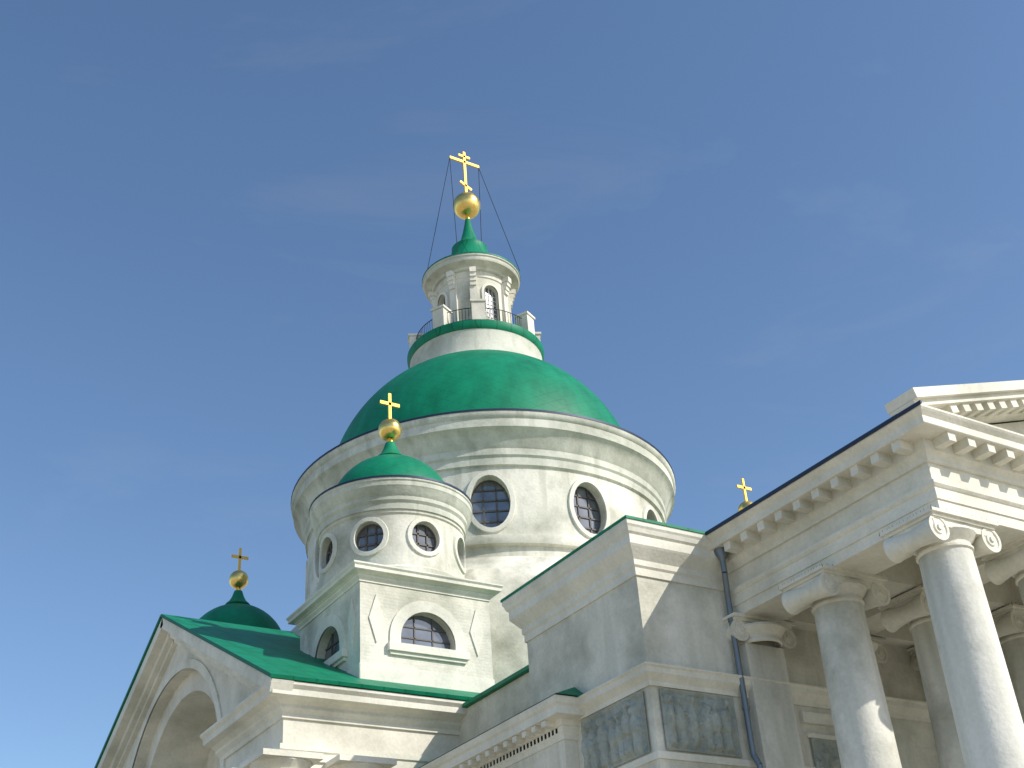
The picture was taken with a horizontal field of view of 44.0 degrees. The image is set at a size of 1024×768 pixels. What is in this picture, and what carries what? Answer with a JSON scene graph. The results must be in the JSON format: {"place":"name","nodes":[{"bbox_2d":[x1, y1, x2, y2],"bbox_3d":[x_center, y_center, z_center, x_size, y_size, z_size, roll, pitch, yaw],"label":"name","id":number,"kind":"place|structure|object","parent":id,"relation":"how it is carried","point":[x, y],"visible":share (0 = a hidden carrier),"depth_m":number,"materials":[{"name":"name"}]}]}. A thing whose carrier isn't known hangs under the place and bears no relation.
{"place":"outdoors","nodes":[
{"label":"outdoors","id":0,"kind":"place"},
{"bbox_2d":[0,0,1023,767],"label":"sky","id":1,"kind":"structure","parent":0,"point":[749,229],"materials":[{"name":"blue"}]},
{"bbox_2d":[738,501,752,510],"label":"gold ball","id":2,"kind":"object","parent":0,"point":[744,504],"visible":0.27,"depth_m":42.00,"materials":[{"name":"gold metal"}]},
{"bbox_2d":[736,478,751,500],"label":"cross","id":3,"kind":"object","parent":2,"relation":"on","point":[743,487],"visible":1,"depth_m":42.52,"materials":[{"name":"gold metal"}]},
{"label":"ground","id":4,"kind":"structure","parent":0,"visible":0},
{"bbox_2d":[123,645,458,767],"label":"wall","id":5,"kind":"structure","parent":4,"relation":"on","point":[182,718],"depth_m":34.11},
{"bbox_2d":[130,659,224,767],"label":"archivolt","id":6,"kind":"object","parent":5,"relation":"attached to","point":[200,667],"visible":0.91,"depth_m":34.11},
{"bbox_2d":[200,679,466,767],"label":"cornice","id":7,"kind":"structure","parent":5,"relation":"on","point":[255,714],"depth_m":28.79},
{"bbox_2d":[97,618,293,767],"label":"gable cornice","id":8,"kind":"structure","parent":7,"relation":"on","point":[169,637],"depth_m":36.20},
{"bbox_2d":[94,614,479,767],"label":"roof","id":9,"kind":"structure","parent":7,"relation":"on","point":[274,653],"depth_m":31.14,"materials":[{"name":"green metal"}]},
{"bbox_2d":[303,595,494,700],"bbox_3d":[-2.969,7.677,32.050,3.906,3.255,3.906,14,-36,-28],"label":"window trim","id":10,"kind":"structure","parent":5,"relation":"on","point":[459,654],"depth_m":30.81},
{"bbox_2d":[300,581,492,678],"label":"turret base wall","id":11,"kind":"structure","parent":10,"relation":"on","point":[366,647],"depth_m":31.31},
{"bbox_2d":[325,616,449,659],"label":"arched windows","id":12,"kind":"structure","parent":11,"relation":"in","point":[414,638],"depth_m":31.44,"materials":[{"name":"black metal"}]},
{"bbox_2d":[286,560,503,630],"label":"cornice","id":13,"kind":"structure","parent":11,"relation":"on","point":[334,589],"depth_m":31.80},
{"bbox_2d":[319,509,464,588],"bbox_3d":[-3.179,4.909,33.717,3.948,1.890,3.948,14,-36,-28],"label":"turret drum","id":14,"kind":"object","parent":13,"relation":"on","point":[398,551],"depth_m":32.43,"materials":[{"name":"white paint"}]},
{"bbox_2d":[309,477,472,547],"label":"turret cornice","id":15,"kind":"structure","parent":14,"relation":"on","point":[337,503],"depth_m":32.80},
{"bbox_2d":[309,475,472,511],"bbox_3d":[-3.289,3.461,34.589,4.452,0.182,4.452,14,-36,-28],"label":"dome eave edge","id":16,"kind":"object","parent":15,"relation":"on","point":[390,476],"visible":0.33,"depth_m":32.87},
{"bbox_2d":[338,441,443,483],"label":"small dome","id":17,"kind":"structure","parent":14,"relation":"on","point":[390,459],"depth_m":33.83,"materials":[{"name":"green metal"}]},
{"bbox_2d":[378,418,401,441],"bbox_3d":[-3.448,1.364,35.852,0.672,0.805,0.672,14,-36,-28],"label":"gold ball","id":18,"kind":"object","parent":17,"relation":"on","point":[389,429],"visible":0.98,"depth_m":35.65,"materials":[{"name":"gold metal"}]},
{"bbox_2d":[379,393,399,417],"bbox_3d":[-3.501,0.664,36.274,0.616,0.889,0.056,14,-36,-28],"label":"cross","id":19,"kind":"object","parent":18,"relation":"on","point":[389,404],"visible":0.96,"depth_m":36.27,"materials":[{"name":"gold metal"}]},
{"bbox_2d":[319,517,465,583],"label":"round window frames","id":20,"kind":"structure","parent":14,"relation":"attached to","point":[383,543],"depth_m":32.41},
{"bbox_2d":[326,524,458,564],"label":"round windows","id":21,"kind":"structure","parent":20,"relation":"in","point":[376,533],"depth_m":32.52,"materials":[{"name":"grey glass"}]},
{"bbox_2d":[291,465,663,683],"bbox_3d":[-0.619,8.598,41.386,14.560,7.630,14.560,14,-36,-28],"label":"drum","id":22,"kind":"object","parent":5,"relation":"on","point":[539,533],"depth_m":37.45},
{"bbox_2d":[305,471,658,600],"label":"round window frames","id":23,"kind":"structure","parent":22,"relation":"attached to","point":[509,518],"depth_m":37.85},
{"bbox_2d":[471,480,600,533],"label":"round windows","id":24,"kind":"structure","parent":23,"relation":"in","point":[577,506],"depth_m":38.02,"materials":[{"name":"black glass"}]},
{"bbox_2d":[291,410,675,557],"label":"drum cornice","id":25,"kind":"structure","parent":22,"relation":"on","point":[497,437],"depth_m":38.80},
{"bbox_2d":[340,349,619,443],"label":"dome","id":26,"kind":"structure","parent":25,"relation":"on","point":[472,379],"depth_m":41.22,"materials":[{"name":"green metal"}]},
{"bbox_2d":[410,328,541,367],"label":"lantern base","id":27,"kind":"object","parent":26,"relation":"on","point":[470,339],"visible":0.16,"depth_m":44.88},
{"bbox_2d":[436,271,509,322],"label":"lantern","id":28,"kind":"object","parent":27,"relation":"on","point":[463,286],"depth_m":47.36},
{"bbox_2d":[437,283,501,320],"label":"lantern window surrounds","id":29,"kind":"object","parent":28,"relation":"attached to","point":[482,292],"visible":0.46,"depth_m":47.26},
{"bbox_2d":[443,288,496,318],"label":"lantern window bars","id":30,"kind":"object","parent":29,"relation":"in","point":[489,300],"visible":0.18,"depth_m":47.20,"materials":[{"name":"grey metal"}]},
{"bbox_2d":[422,253,519,300],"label":"lantern cornice","id":31,"kind":"structure","parent":28,"relation":"on","point":[435,275],"depth_m":47.62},
{"bbox_2d":[422,218,520,287],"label":"lantern roof","id":32,"kind":"structure","parent":31,"relation":"on","point":[468,242],"depth_m":49.08,"materials":[{"name":"green metal"}]},
{"bbox_2d":[453,192,480,219],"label":"gold ball","id":33,"kind":"object","parent":32,"relation":"on","point":[467,205],"visible":1,"depth_m":50.47,"materials":[{"name":"gold metal"}]},
{"bbox_2d":[449,152,478,191],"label":"cross","id":34,"kind":"object","parent":33,"relation":"on","point":[465,163],"visible":0.91,"depth_m":51.88,"materials":[{"name":"gold metal"}]},
{"bbox_2d":[427,158,519,270],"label":"guy wires","id":35,"kind":"object","parent":32,"relation":"on","point":[454,212],"visible":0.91,"depth_m":50.66,"materials":[{"name":"grey metal"}]},
{"bbox_2d":[428,266,515,322],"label":"lantern consoles","id":36,"kind":"object","parent":28,"relation":"attached to","point":[506,291],"visible":0.57,"depth_m":47.29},
{"bbox_2d":[408,299,540,347],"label":"lantern platform posts","id":37,"kind":"object","parent":27,"relation":"on","point":[441,316],"visible":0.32,"depth_m":45.72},
{"bbox_2d":[416,308,521,338],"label":"railing","id":38,"kind":"object","parent":37,"relation":"on","point":[471,319],"visible":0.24,"depth_m":45.81,"materials":[{"name":"grey metal"}]},
{"bbox_2d":[407,319,543,368],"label":"roof ring","id":39,"kind":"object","parent":27,"relation":"on","point":[419,342],"depth_m":45.21,"materials":[{"name":"green metal"}]},
{"bbox_2d":[291,408,675,498],"bbox_3d":[-0.972,3.943,44.191,13.272,0.686,13.272,14,-36,-28],"label":"dome cornice flashing","id":40,"kind":"object","parent":25,"relation":"on","point":[451,412],"visible":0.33,"depth_m":38.98,"materials":[{"name":"grey metal"}]},
{"bbox_2d":[507,739,579,767],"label":"arm side wings","id":41,"kind":"object","parent":4,"relation":"on","point":[564,753],"visible":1,"depth_m":24.64},
{"bbox_2d":[420,694,583,767],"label":"wing cornice","id":42,"kind":"structure","parent":41,"relation":"on","point":[545,723],"depth_m":25.44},
{"bbox_2d":[419,687,582,767],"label":"roof edge","id":43,"kind":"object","parent":42,"relation":"on","point":[574,691],"depth_m":24.90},
{"bbox_2d":[527,575,940,767],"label":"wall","id":44,"kind":"structure","parent":4,"relation":"on","point":[634,621],"depth_m":24.67,"materials":[{"name":"white concrete"}]},
{"bbox_2d":[459,672,531,745],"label":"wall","id":45,"kind":"structure","parent":44,"relation":"on","point":[504,703],"depth_m":28.75,"materials":[{"name":"white concrete"}]},
{"bbox_2d":[462,665,528,707],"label":"roof","id":46,"kind":"structure","parent":45,"relation":"on","point":[497,686],"depth_m":28.75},
{"bbox_2d":[581,688,741,767],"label":"relief panels","id":47,"kind":"object","parent":44,"relation":"attached to","point":[692,721],"depth_m":23.30,"materials":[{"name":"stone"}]},
{"bbox_2d":[502,518,930,767],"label":"arm cornices","id":48,"kind":"object","parent":44,"relation":"on","point":[618,554],"visible":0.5,"depth_m":24.79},
{"bbox_2d":[500,515,705,602],"bbox_3d":[6.956,5.184,29.304,14.042,0.056,4.711,14,-36,-28],"label":"roof edge","id":49,"kind":"object","parent":48,"relation":"on","point":[594,538],"visible":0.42,"depth_m":25.12,"materials":[{"name":"metal"}]},
{"bbox_2d":[714,547,762,767],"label":"drainpipe","id":50,"kind":"object","parent":44,"relation":"attached to","point":[721,554],"visible":0.98,"depth_m":24.27,"materials":[{"name":"silver metal"}]},
{"bbox_2d":[739,643,804,767],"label":"portico pilasters","id":51,"kind":"object","parent":44,"relation":"attached to","point":[775,728],"visible":0.22,"depth_m":24.16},
{"bbox_2d":[723,612,919,671],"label":"pilaster capitals","id":52,"kind":"object","parent":51,"relation":"on","point":[744,628],"visible":0.28,"depth_m":24.79,"materials":[{"name":"white stone"}]},
{"bbox_2d":[799,711,835,739],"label":"portico panel lintels","id":53,"kind":"object","parent":44,"relation":"attached to","point":[812,718],"visible":0.32,"depth_m":24.74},
{"bbox_2d":[811,737,840,767],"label":"portico relief panels","id":54,"kind":"object","parent":44,"relation":"attached to","point":[826,753],"visible":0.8,"depth_m":24.52,"materials":[{"name":"grey stone"}]},
{"bbox_2d":[814,546,1023,767],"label":"columns","id":55,"kind":"structure","parent":4,"relation":"on","point":[971,668],"depth_m":21.42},
{"bbox_2d":[778,504,1011,610],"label":"bird spikes","id":56,"kind":"object","parent":55,"relation":"on","point":[879,535],"visible":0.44,"depth_m":22.82,"materials":[{"name":"grey metal"}]},
{"bbox_2d":[778,506,1023,644],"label":"column capitals","id":57,"kind":"object","parent":55,"relation":"on","point":[922,533],"visible":0.66,"depth_m":22.84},
{"bbox_2d":[728,462,1023,647],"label":"portico entablature beams","id":58,"kind":"structure","parent":57,"relation":"on","point":[866,554],"depth_m":23.32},
{"bbox_2d":[707,380,1023,607],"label":"cornice","id":59,"kind":"structure","parent":58,"relation":"on","point":[949,426],"depth_m":22.38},
{"bbox_2d":[709,415,1023,529],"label":"portico roof","id":60,"kind":"structure","parent":59,"relation":"on","point":[881,423],"depth_m":24.48,"materials":[{"name":"metal"}]},
{"bbox_2d":[705,400,921,534],"bbox_3d":[9.648,2.751,25.577,10.136,0.056,5.733,14,-36,-28],"label":"portico roof drip edge","id":61,"kind":"object","parent":60,"relation":"attached to","point":[854,442],"visible":1,"depth_m":22.90,"materials":[{"name":"black metal"}]},
{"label":"column shafts","id":62,"kind":"object","parent":4,"relation":"on","visible":0},
{"bbox_2d":[239,748,396,767],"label":"column capitals","id":63,"kind":"object","parent":62,"relation":"on","point":[269,758],"visible":1,"depth_m":27.06,"materials":[{"name":"white stone"}]},
{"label":"cupola pedestal","id":64,"kind":"object","parent":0,"visible":0},
{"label":"cupola drum","id":65,"kind":"object","parent":64,"relation":"on","visible":0},
{"bbox_2d":[200,590,280,629],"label":"dome","id":66,"kind":"structure","parent":65,"relation":"on","point":[237,608],"depth_m":42.40,"materials":[{"name":"green metal"}]},
{"bbox_2d":[229,570,248,589],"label":"gold ball","id":67,"kind":"object","parent":66,"relation":"on","point":[238,579],"visible":1,"depth_m":44.08,"materials":[{"name":"gold metal"}]},
{"bbox_2d":[231,548,248,569],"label":"cross","id":68,"kind":"object","parent":67,"relation":"on","point":[239,557],"visible":1,"depth_m":44.70,"materials":[{"name":"gold metal"}]}
]}

